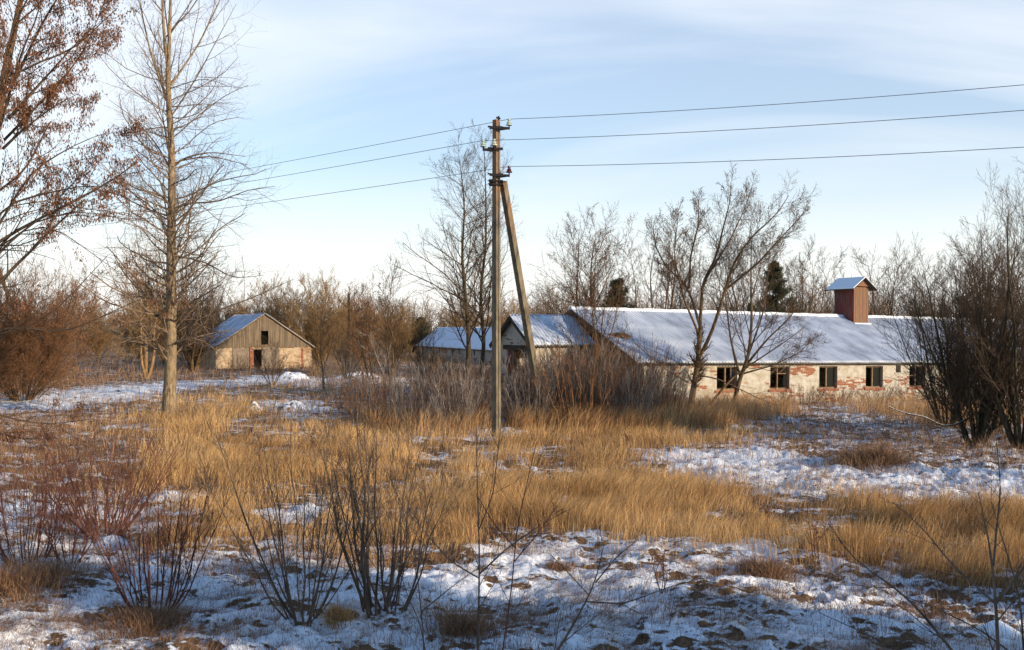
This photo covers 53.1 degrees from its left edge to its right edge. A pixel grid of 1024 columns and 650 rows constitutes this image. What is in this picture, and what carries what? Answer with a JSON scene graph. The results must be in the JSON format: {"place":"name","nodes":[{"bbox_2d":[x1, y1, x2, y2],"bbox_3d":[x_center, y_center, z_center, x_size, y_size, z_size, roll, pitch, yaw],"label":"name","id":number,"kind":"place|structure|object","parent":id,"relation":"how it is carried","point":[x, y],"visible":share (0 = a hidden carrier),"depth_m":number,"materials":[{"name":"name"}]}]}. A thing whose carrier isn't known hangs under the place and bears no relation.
{"place":"outdoors","nodes":[
{"label":"outdoors","id":0,"kind":"place"},
{"bbox_2d":[0,377,419,411],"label":"path","id":1,"kind":"structure","parent":0,"point":[145,388],"depth_m":49.68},
{"bbox_2d":[0,333,1023,649],"bbox_3d":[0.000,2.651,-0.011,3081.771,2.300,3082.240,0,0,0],"label":"ground","id":2,"kind":"structure","parent":0,"point":[686,639],"depth_m":13.18,"materials":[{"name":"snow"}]},
{"bbox_2d":[0,252,74,395],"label":"hazel bush","id":3,"kind":"object","parent":2,"relation":"on","point":[7,350],"visible":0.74,"depth_m":43.52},
{"bbox_2d":[0,437,87,565],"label":"dogwood bush","id":4,"kind":"object","parent":2,"relation":"on","point":[5,527],"visible":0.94,"depth_m":13.89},
{"bbox_2d":[0,242,119,401],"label":"hazel bush","id":5,"kind":"object","parent":2,"relation":"on","point":[46,368],"visible":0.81,"depth_m":45.58,"materials":[{"name":"plant"}]},
{"bbox_2d":[0,549,138,614],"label":"grass tussock","id":6,"kind":"object","parent":2,"relation":"on","point":[43,573],"depth_m":12.22,"materials":[{"name":"plant"}]},
{"bbox_2d":[32,461,113,563],"bbox_3d":[-5.955,2.534,13.863,1.019,1.511,1.054,0,0,0],"label":"dogwood bush","id":7,"kind":"object","parent":2,"relation":"on","point":[76,528],"visible":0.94,"depth_m":13.86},
{"bbox_2d":[0,0,192,467],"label":"ash tree","id":8,"kind":"object","parent":2,"relation":"on","point":[9,75],"visible":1,"depth_m":17.60,"materials":[{"name":"brown plant"}]},
{"bbox_2d":[73,296,121,355],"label":"willow tree","id":9,"kind":"object","parent":2,"relation":"on","point":[105,339],"visible":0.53,"depth_m":124.42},
{"bbox_2d":[9,401,190,539],"bbox_3d":[-6.318,2.275,15.869,2.476,2.178,2.444,0,0,-39],"label":"dogwood bush","id":10,"kind":"object","parent":2,"relation":"on","point":[128,476],"visible":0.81,"depth_m":15.73,"materials":[{"name":"plant"}]},
{"bbox_2d":[109,296,159,357],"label":"willow tree","id":11,"kind":"object","parent":2,"relation":"on","point":[135,339],"visible":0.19,"depth_m":111.18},
{"bbox_2d":[71,595,224,648],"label":"grass tussock","id":12,"kind":"object","parent":2,"relation":"on","point":[150,626],"depth_m":10.93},
{"bbox_2d":[112,214,196,378],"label":"willow tree","id":13,"kind":"object","parent":2,"relation":"on","point":[144,367],"visible":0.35,"depth_m":66.96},
{"bbox_2d":[71,434,238,613],"bbox_3d":[-4.092,2.312,11.595,1.700,2.092,1.660,0,0,25],"label":"dogwood bush","id":14,"kind":"object","parent":2,"relation":"on","point":[147,562],"visible":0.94,"depth_m":11.56,"materials":[{"name":"plant"}]},
{"bbox_2d":[131,273,196,363],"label":"willow tree","id":15,"kind":"object","parent":2,"relation":"on","point":[160,325],"visible":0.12,"depth_m":87.40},
{"bbox_2d":[94,512,236,551],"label":"grass tussock","id":16,"kind":"object","parent":2,"relation":"on","point":[153,535],"depth_m":14.85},
{"bbox_2d":[52,0,307,417],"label":"poplar tree","id":17,"kind":"object","parent":2,"relation":"on","point":[173,209],"visible":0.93,"depth_m":36.55,"materials":[{"name":"brown plant"}]},
{"bbox_2d":[151,243,244,371],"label":"willow tree","id":18,"kind":"object","parent":2,"relation":"on","point":[193,356],"visible":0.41,"depth_m":75.71,"materials":[{"name":"brown plant"}]},
{"bbox_2d":[204,284,248,341],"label":"willow tree","id":19,"kind":"object","parent":2,"relation":"on","point":[223,313],"visible":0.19,"depth_m":107.54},
{"bbox_2d":[198,313,315,368],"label":"wooden barn","id":20,"kind":"structure","parent":2,"relation":"on","point":[291,342],"depth_m":84.68,"materials":[{"name":"grey paint"}]},
{"bbox_2d":[249,336,288,383],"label":"elder bush","id":21,"kind":"object","parent":2,"relation":"on","point":[278,362],"visible":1,"depth_m":59.09,"materials":[{"name":"brown plant"}]},
{"bbox_2d":[227,269,315,344],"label":"willow tree","id":22,"kind":"object","parent":2,"relation":"on","point":[273,313],"visible":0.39,"depth_m":102.07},
{"bbox_2d":[193,392,409,626],"bbox_3d":[-2.230,2.002,10.951,2.278,2.483,2.209,0,0,0],"label":"willow bush","id":23,"kind":"object","parent":2,"relation":"on","point":[288,598],"visible":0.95,"depth_m":10.78,"materials":[{"name":"plant"}]},
{"bbox_2d":[276,265,357,363],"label":"willow tree","id":24,"kind":"object","parent":2,"relation":"on","point":[308,325],"visible":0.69,"depth_m":97.25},
{"bbox_2d":[299,297,339,389],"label":"birch sapling","id":25,"kind":"object","parent":2,"relation":"on","point":[322,337],"visible":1,"depth_m":51.17,"materials":[{"name":"brown plant"}]},
{"bbox_2d":[310,599,366,630],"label":"grass tussock","id":26,"kind":"object","parent":2,"relation":"on","point":[336,612],"depth_m":10.88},
{"bbox_2d":[318,357,360,399],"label":"willow bush","id":27,"kind":"object","parent":2,"relation":"on","point":[329,387],"visible":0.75,"depth_m":45.17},
{"bbox_2d":[319,315,366,378],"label":"alder bush","id":28,"kind":"object","parent":2,"relation":"on","point":[339,350],"visible":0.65,"depth_m":64.04,"materials":[{"name":"brown plant"}]},
{"bbox_2d":[323,376,373,414],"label":"willow bush","id":29,"kind":"object","parent":2,"relation":"on","point":[352,396],"visible":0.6,"depth_m":37.51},
{"bbox_2d":[336,284,383,398],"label":"birch sapling","id":30,"kind":"object","parent":2,"relation":"on","point":[360,340],"visible":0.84,"depth_m":44.00,"materials":[{"name":"brown plant"}]},
{"bbox_2d":[335,270,385,385],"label":"birch sapling","id":31,"kind":"object","parent":2,"relation":"on","point":[360,326],"visible":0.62,"depth_m":54.91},
{"bbox_2d":[326,288,394,358],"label":"willow tree","id":32,"kind":"object","parent":2,"relation":"on","point":[355,329],"visible":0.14,"depth_m":117.77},
{"bbox_2d":[334,364,391,423],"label":"willow bush","id":33,"kind":"object","parent":2,"relation":"on","point":[349,403],"visible":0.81,"depth_m":34.06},
{"bbox_2d":[303,348,450,617],"bbox_3d":[-1.557,1.752,11.352,1.457,3.095,1.388,0,0,-34],"label":"willow bush","id":34,"kind":"object","parent":2,"relation":"on","point":[366,603],"visible":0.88,"depth_m":11.26,"materials":[{"name":"plant"}]},
{"bbox_2d":[355,365,407,415],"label":"willow bush","id":35,"kind":"object","parent":2,"relation":"on","point":[392,377],"visible":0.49,"depth_m":36.54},
{"bbox_2d":[354,253,418,400],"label":"birch sapling","id":36,"kind":"object","parent":2,"relation":"on","point":[384,299],"visible":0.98,"depth_m":42.83,"materials":[{"name":"brown plant"}]},
{"bbox_2d":[310,443,463,613],"bbox_3d":[-1.200,2.296,11.415,1.728,1.959,1.579,0,0,-35],"label":"willow bush","id":37,"kind":"object","parent":2,"relation":"on","point":[407,603],"visible":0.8,"depth_m":11.27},
{"bbox_2d":[369,296,425,357],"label":"willow tree","id":38,"kind":"object","parent":2,"relation":"on","point":[409,339],"visible":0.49,"depth_m":124.56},
{"bbox_2d":[366,364,429,428],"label":"willow bush","id":39,"kind":"object","parent":2,"relation":"on","point":[382,410],"visible":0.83,"depth_m":32.65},
{"bbox_2d":[387,389,433,427],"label":"willow bush","id":40,"kind":"object","parent":2,"relation":"on","point":[398,410],"visible":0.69,"depth_m":31.96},
{"bbox_2d":[404,302,453,390],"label":"birch sapling","id":41,"kind":"object","parent":2,"relation":"on","point":[432,349],"visible":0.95,"depth_m":48.17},
{"bbox_2d":[387,528,486,649],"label":"sapling","id":42,"kind":"object","parent":2,"relation":"on","point":[422,630],"visible":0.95,"depth_m":9.85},
{"bbox_2d":[404,361,474,422],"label":"willow bush","id":43,"kind":"object","parent":2,"relation":"on","point":[424,388],"visible":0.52,"depth_m":34.01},
{"bbox_2d":[423,376,481,431],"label":"willow bush","id":44,"kind":"object","parent":2,"relation":"on","point":[449,411],"visible":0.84,"depth_m":31.31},
{"bbox_2d":[390,122,515,371],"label":"aspen tree","id":45,"kind":"object","parent":2,"relation":"on","point":[466,319],"visible":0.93,"depth_m":65.75,"materials":[{"name":"brown plant"}]},
{"bbox_2d":[432,376,489,427],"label":"willow bush","id":46,"kind":"object","parent":2,"relation":"on","point":[488,398],"visible":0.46,"depth_m":32.39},
{"bbox_2d":[397,596,526,647],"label":"grass tussock","id":47,"kind":"object","parent":2,"relation":"on","point":[462,622],"depth_m":10.45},
{"bbox_2d":[432,366,491,424],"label":"willow bush","id":48,"kind":"object","parent":2,"relation":"on","point":[482,385],"visible":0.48,"depth_m":32.76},
{"bbox_2d":[415,327,522,364],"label":"shed","id":49,"kind":"structure","parent":2,"relation":"on","point":[455,345],"depth_m":110.92,"materials":[{"name":"grey brick"}]},
{"bbox_2d":[416,121,523,377],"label":"aspen tree","id":50,"kind":"object","parent":2,"relation":"on","point":[483,328],"visible":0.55,"depth_m":68.50,"materials":[{"name":"brown plant"}]},
{"bbox_2d":[442,376,508,426],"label":"willow bush","id":51,"kind":"object","parent":2,"relation":"on","point":[488,407],"visible":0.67,"depth_m":31.91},
{"bbox_2d":[444,353,517,423],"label":"willow bush","id":52,"kind":"object","parent":2,"relation":"on","point":[503,399],"visible":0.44,"depth_m":33.19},
{"bbox_2d":[395,400,578,649],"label":"sapling","id":53,"kind":"object","parent":2,"relation":"on","point":[478,563],"visible":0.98,"depth_m":9.59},
{"bbox_2d":[478,289,538,326],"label":"willow tree","id":54,"kind":"object","parent":2,"relation":"on","point":[505,311],"visible":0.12,"depth_m":119.50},
{"bbox_2d":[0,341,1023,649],"bbox_3d":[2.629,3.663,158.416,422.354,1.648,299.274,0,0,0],"label":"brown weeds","id":55,"kind":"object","parent":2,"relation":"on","point":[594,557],"visible":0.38,"depth_m":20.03,"materials":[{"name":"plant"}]},
{"bbox_2d":[0,380,1023,649],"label":"withered stalks","id":56,"kind":"object","parent":2,"relation":"on","point":[580,508],"visible":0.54,"depth_m":16.15,"materials":[{"name":"plant"}]},
{"bbox_2d":[480,116,544,436],"bbox_3d":[0.433,-1.157,32.005,0.880,9.980,4.780,0,0,25],"label":"utility pole","id":57,"kind":"object","parent":2,"relation":"on","point":[497,184],"visible":0.98,"depth_m":30.17,"materials":[{"name":"wood"}]},
{"bbox_2d":[5,147,1023,235],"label":"power line","id":58,"kind":"object","parent":57,"relation":"attached to","point":[620,164],"visible":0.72,"depth_m":27.62,"materials":[{"name":"grey metal"}]},
{"bbox_2d":[12,110,1023,218],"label":"power line","id":59,"kind":"object","parent":57,"relation":"attached to","point":[636,134],"visible":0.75,"depth_m":27.06,"materials":[{"name":"grey metal"}]},
{"bbox_2d":[12,84,1023,208],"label":"power line","id":60,"kind":"object","parent":57,"relation":"attached to","point":[632,113],"visible":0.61,"depth_m":27.48,"materials":[{"name":"grey metal"}]},
{"bbox_2d":[9,272,1023,354],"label":"wood","id":61,"kind":"object","parent":2,"relation":"on","point":[539,308],"visible":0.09,"depth_m":150.06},
{"bbox_2d":[469,418,568,649],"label":"sapling","id":62,"kind":"object","parent":2,"relation":"on","point":[514,560],"visible":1,"depth_m":9.38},
{"bbox_2d":[16,377,1023,601],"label":"golden grass","id":63,"kind":"structure","parent":2,"relation":"on","point":[601,491],"depth_m":18.48,"materials":[{"name":"plant"}]},
{"bbox_2d":[489,371,551,425],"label":"willow bush","id":64,"kind":"object","parent":2,"relation":"on","point":[516,394],"visible":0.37,"depth_m":33.14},
{"bbox_2d":[502,368,559,426],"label":"willow bush","id":65,"kind":"object","parent":2,"relation":"on","point":[520,403],"visible":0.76,"depth_m":32.24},
{"bbox_2d":[501,361,572,419],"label":"willow bush","id":66,"kind":"object","parent":2,"relation":"on","point":[534,391],"visible":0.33,"depth_m":33.30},
{"bbox_2d":[489,314,596,394],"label":"annex","id":67,"kind":"object","parent":2,"relation":"on","point":[541,326],"visible":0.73,"depth_m":44.01,"materials":[{"name":"grey brick"}]},
{"bbox_2d":[516,271,572,314],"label":"maple tree","id":68,"kind":"object","parent":2,"relation":"on","point":[542,312],"visible":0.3,"depth_m":73.53,"materials":[{"name":"brown plant"}]},
{"bbox_2d":[505,345,584,422],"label":"willow bush","id":69,"kind":"object","parent":2,"relation":"on","point":[544,379],"visible":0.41,"depth_m":33.98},
{"bbox_2d":[517,347,596,422],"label":"willow bush","id":70,"kind":"object","parent":2,"relation":"on","point":[543,391],"visible":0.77,"depth_m":32.46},
{"bbox_2d":[537,558,591,575],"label":"grass tussock","id":71,"kind":"object","parent":2,"relation":"on","point":[556,567],"depth_m":13.36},
{"bbox_2d":[540,353,603,414],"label":"willow bush","id":72,"kind":"object","parent":2,"relation":"on","point":[569,384],"visible":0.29,"depth_m":33.70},
{"bbox_2d":[533,327,629,426],"bbox_3d":[2.208,1.704,32.465,2.957,3.328,3.155,0,0,41],"label":"willow bush","id":73,"kind":"object","parent":2,"relation":"on","point":[592,386],"visible":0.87,"depth_m":32.06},
{"bbox_2d":[527,200,645,314],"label":"maple tree","id":74,"kind":"object","parent":2,"relation":"on","point":[588,258],"visible":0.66,"depth_m":64.12,"materials":[{"name":"brown plant"}]},
{"bbox_2d":[543,350,630,413],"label":"willow bush","id":75,"kind":"object","parent":2,"relation":"on","point":[614,373],"visible":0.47,"depth_m":33.30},
{"bbox_2d":[547,215,646,397],"bbox_3d":[3.200,-0.477,39.351,3.920,7.786,3.482,0,0,0],"label":"maple tree","id":76,"kind":"object","parent":2,"relation":"on","point":[593,308],"visible":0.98,"depth_m":39.13,"materials":[{"name":"brown plant"}]},
{"bbox_2d":[558,334,639,412],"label":"willow bush","id":77,"kind":"object","parent":2,"relation":"on","point":[598,365],"visible":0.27,"depth_m":35.40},
{"bbox_2d":[560,346,639,410],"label":"willow bush","id":78,"kind":"object","parent":2,"relation":"on","point":[605,373],"visible":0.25,"depth_m":34.65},
{"bbox_2d":[564,356,644,419],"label":"willow bush","id":79,"kind":"object","parent":2,"relation":"on","point":[616,396],"visible":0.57,"depth_m":33.11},
{"bbox_2d":[601,278,635,307],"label":"pine tree","id":80,"kind":"object","parent":2,"relation":"on","point":[626,290],"visible":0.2,"depth_m":62.80,"materials":[{"name":"green plant"}]},
{"bbox_2d":[548,525,704,649],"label":"sapling","id":81,"kind":"object","parent":2,"relation":"on","point":[569,630],"visible":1,"depth_m":8.99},
{"bbox_2d":[593,355,663,423],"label":"willow bush","id":82,"kind":"object","parent":2,"relation":"on","point":[628,385],"visible":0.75,"depth_m":32.76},
{"bbox_2d":[586,326,673,401],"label":"willow bush","id":83,"kind":"object","parent":2,"relation":"on","point":[633,358],"visible":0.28,"depth_m":37.45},
{"bbox_2d":[588,331,681,414],"bbox_3d":[4.202,1.839,34.350,3.104,3.274,2.909,0,0,22],"label":"willow bush","id":84,"kind":"object","parent":2,"relation":"on","point":[655,376],"visible":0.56,"depth_m":33.98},
{"bbox_2d":[619,346,683,408],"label":"willow bush","id":85,"kind":"object","parent":2,"relation":"on","point":[664,380],"visible":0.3,"depth_m":35.48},
{"bbox_2d":[611,215,710,309],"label":"maple tree","id":86,"kind":"object","parent":2,"relation":"on","point":[661,279],"visible":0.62,"depth_m":62.27,"materials":[{"name":"brown plant"}]},
{"bbox_2d":[635,357,696,420],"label":"willow bush","id":87,"kind":"object","parent":2,"relation":"on","point":[677,396],"visible":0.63,"depth_m":34.18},
{"bbox_2d":[637,357,700,414],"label":"willow bush","id":88,"kind":"object","parent":2,"relation":"on","point":[672,384],"visible":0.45,"depth_m":35.48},
{"bbox_2d":[645,243,712,309],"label":"maple tree","id":89,"kind":"object","parent":2,"relation":"on","point":[679,297],"visible":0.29,"depth_m":65.60,"materials":[{"name":"brown plant"}]},
{"bbox_2d":[352,386,1023,437],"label":"reed grass","id":90,"kind":"structure","parent":2,"relation":"on","point":[707,409],"depth_m":32.90,"materials":[{"name":"plant"}]},
{"bbox_2d":[607,310,823,411],"bbox_3d":[7.968,1.467,39.663,8.689,4.466,2.882,0,0,0],"label":"sapling","id":91,"kind":"object","parent":2,"relation":"on","point":[730,380],"visible":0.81,"depth_m":39.88,"materials":[{"name":"brown plant"}]},
{"bbox_2d":[644,160,817,401],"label":"forked tree","id":92,"kind":"object","parent":2,"relation":"on","point":[697,361],"visible":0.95,"depth_m":40.19,"materials":[{"name":"brown plant"}]},
{"bbox_2d":[681,219,793,311],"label":"maple tree","id":93,"kind":"object","parent":2,"relation":"on","point":[738,296],"visible":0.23,"depth_m":71.92,"materials":[{"name":"brown plant"}]},
{"bbox_2d":[689,188,828,401],"bbox_3d":[9.754,-0.982,39.814,4.750,8.979,3.984,0,0,44],"label":"maple tree","id":94,"kind":"object","parent":2,"relation":"on","point":[749,348],"visible":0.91,"depth_m":39.91,"materials":[{"name":"brown plant"}]},
{"bbox_2d":[720,550,811,586],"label":"grass tussock","id":95,"kind":"object","parent":2,"relation":"on","point":[765,568],"depth_m":12.97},
{"bbox_2d":[525,277,1021,402],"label":"brick shed","id":96,"kind":"structure","parent":2,"relation":"on","point":[850,353],"depth_m":46.51,"materials":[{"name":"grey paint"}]},
{"bbox_2d":[817,366,838,390],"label":"window","id":97,"kind":"structure","parent":96,"relation":"in","point":[829,370],"depth_m":45.95,"materials":[{"name":"brown wood"}]},
{"bbox_2d":[864,366,884,389],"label":"window","id":98,"kind":"structure","parent":96,"relation":"in","point":[875,370],"depth_m":47.31,"materials":[{"name":"brown wood"}]},
{"bbox_2d":[744,260,811,312],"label":"pine tree","id":99,"kind":"object","parent":2,"relation":"on","point":[778,291],"visible":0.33,"depth_m":61.78,"materials":[{"name":"green plant"}]},
{"bbox_2d":[775,381,834,405],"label":"bush","id":100,"kind":"object","parent":2,"relation":"on","point":[813,398],"visible":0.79,"depth_m":43.25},
{"bbox_2d":[780,234,848,313],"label":"maple tree","id":101,"kind":"object","parent":2,"relation":"on","point":[807,275],"visible":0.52,"depth_m":63.87,"materials":[{"name":"brown plant"}]},
{"bbox_2d":[805,436,934,472],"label":"grass tussock","id":102,"kind":"object","parent":2,"relation":"on","point":[882,456],"depth_m":23.81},
{"bbox_2d":[850,232,928,316],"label":"maple tree","id":103,"kind":"object","parent":2,"relation":"on","point":[886,304],"visible":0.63,"depth_m":66.03,"materials":[{"name":"brown plant"}]},
{"bbox_2d":[805,422,1023,649],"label":"sapling","id":104,"kind":"object","parent":2,"relation":"on","point":[995,601],"visible":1,"depth_m":8.40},
{"bbox_2d":[863,375,968,444],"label":"fallen branch","id":105,"kind":"object","parent":2,"relation":"on","point":[938,423],"visible":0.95,"depth_m":27.35,"materials":[{"name":"wood"}]},
{"bbox_2d":[892,250,954,316],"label":"maple tree","id":106,"kind":"object","parent":2,"relation":"on","point":[931,285],"visible":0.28,"depth_m":65.89,"materials":[{"name":"brown plant"}]},
{"bbox_2d":[869,227,1004,424],"bbox_3d":[13.994,0.096,33.360,4.539,6.748,4.685,0,0,0],"label":"alder tree","id":107,"kind":"object","parent":2,"relation":"on","point":[935,404],"visible":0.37,"depth_m":33.65,"materials":[{"name":"brown plant"}]},
{"bbox_2d":[881,201,1023,445],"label":"alder tree","id":108,"kind":"object","parent":2,"relation":"on","point":[983,417],"visible":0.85,"depth_m":27.69,"materials":[{"name":"brown plant"}]},
{"bbox_2d":[893,445,1023,649],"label":"sapling","id":109,"kind":"object","parent":2,"relation":"on","point":[1021,629],"visible":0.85,"depth_m":8.89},
{"bbox_2d":[907,193,1023,431],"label":"alder tree","id":110,"kind":"object","parent":2,"relation":"on","point":[999,420],"visible":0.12,"depth_m":31.87,"materials":[{"name":"brown plant"}]},
{"bbox_2d":[935,222,1023,317],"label":"maple tree","id":111,"kind":"object","parent":2,"relation":"on","point":[955,241],"visible":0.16,"depth_m":70.53,"materials":[{"name":"brown plant"}]},
{"bbox_2d":[936,156,1023,448],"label":"alder tree","id":112,"kind":"object","parent":2,"relation":"on","point":[1017,437],"visible":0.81,"depth_m":27.06,"materials":[{"name":"brown plant"}]},
{"bbox_2d":[970,620,1021,639],"bbox_3d":[5.048,3.208,10.614,1.123,0.310,0.818,0,0,0],"label":"snow mound","id":113,"kind":"object","parent":2,"relation":"on","point":[1002,627],"visible":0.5,"depth_m":10.52,"materials":[{"name":"snow"}]},
{"bbox_2d":[972,180,1023,393],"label":"alder tree","id":114,"kind":"object","parent":2,"relation":"on","point":[1010,264],"visible":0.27,"depth_m":30.09,"materials":[{"name":"brown plant"}]},
{"bbox_2d":[0,0,1023,330],"label":"sky","id":115,"kind":"structure","parent":0,"point":[336,76],"materials":[{"name":"blue"}]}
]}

